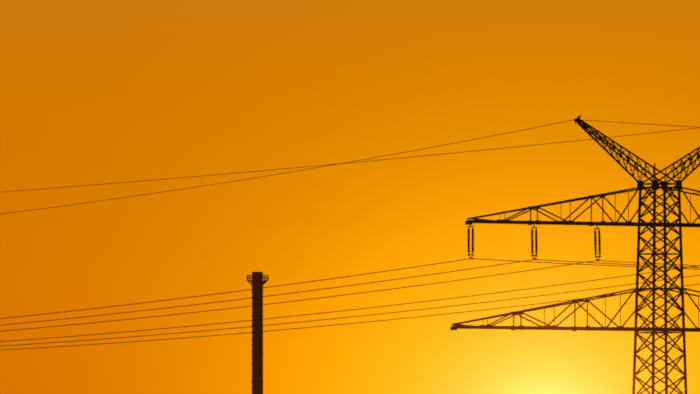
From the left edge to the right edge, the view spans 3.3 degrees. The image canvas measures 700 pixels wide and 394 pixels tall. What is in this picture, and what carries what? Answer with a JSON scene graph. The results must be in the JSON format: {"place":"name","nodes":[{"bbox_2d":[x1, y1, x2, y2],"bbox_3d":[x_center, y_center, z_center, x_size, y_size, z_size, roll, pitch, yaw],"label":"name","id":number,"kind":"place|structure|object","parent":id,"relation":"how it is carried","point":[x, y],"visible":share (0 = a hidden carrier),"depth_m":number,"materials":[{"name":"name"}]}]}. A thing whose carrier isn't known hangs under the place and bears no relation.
{"place":"outdoors","nodes":[
{"label":"outdoors","id":0,"kind":"place"},
{"bbox_2d":[0,0,699,393],"label":"sky","id":1,"kind":"structure","parent":0,"point":[103,92],"materials":[{"name":"orange"}]},
{"label":"ground","id":2,"kind":"structure","parent":0,"visible":0},
{"bbox_2d":[247,272,267,393],"bbox_3d":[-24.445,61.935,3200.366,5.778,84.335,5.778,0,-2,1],"label":"chimney","id":3,"kind":"object","parent":2,"relation":"on","point":[257,280],"depth_m":3199.98,"materials":[{"name":"concrete"}]},
{"bbox_2d":[450,118,699,393],"bbox_3d":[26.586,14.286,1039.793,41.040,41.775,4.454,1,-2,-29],"label":"pylon","id":4,"kind":"object","parent":2,"relation":"on","point":[640,187],"depth_m":1038.80,"materials":[{"name":"metal"}]},
{"bbox_2d":[0,119,699,349],"bbox_3d":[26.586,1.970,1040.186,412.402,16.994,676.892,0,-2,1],"label":"power line wires","id":5,"kind":"object","parent":4,"relation":"attached to","point":[693,266],"depth_m":1087.44,"materials":[{"name":"black metal"}]},
{"bbox_2d":[467,224,600,259],"bbox_3d":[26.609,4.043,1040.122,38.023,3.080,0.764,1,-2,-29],"label":"insulators","id":6,"kind":"object","parent":4,"relation":"hanging from","point":[536,245],"depth_m":1033.99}
]}

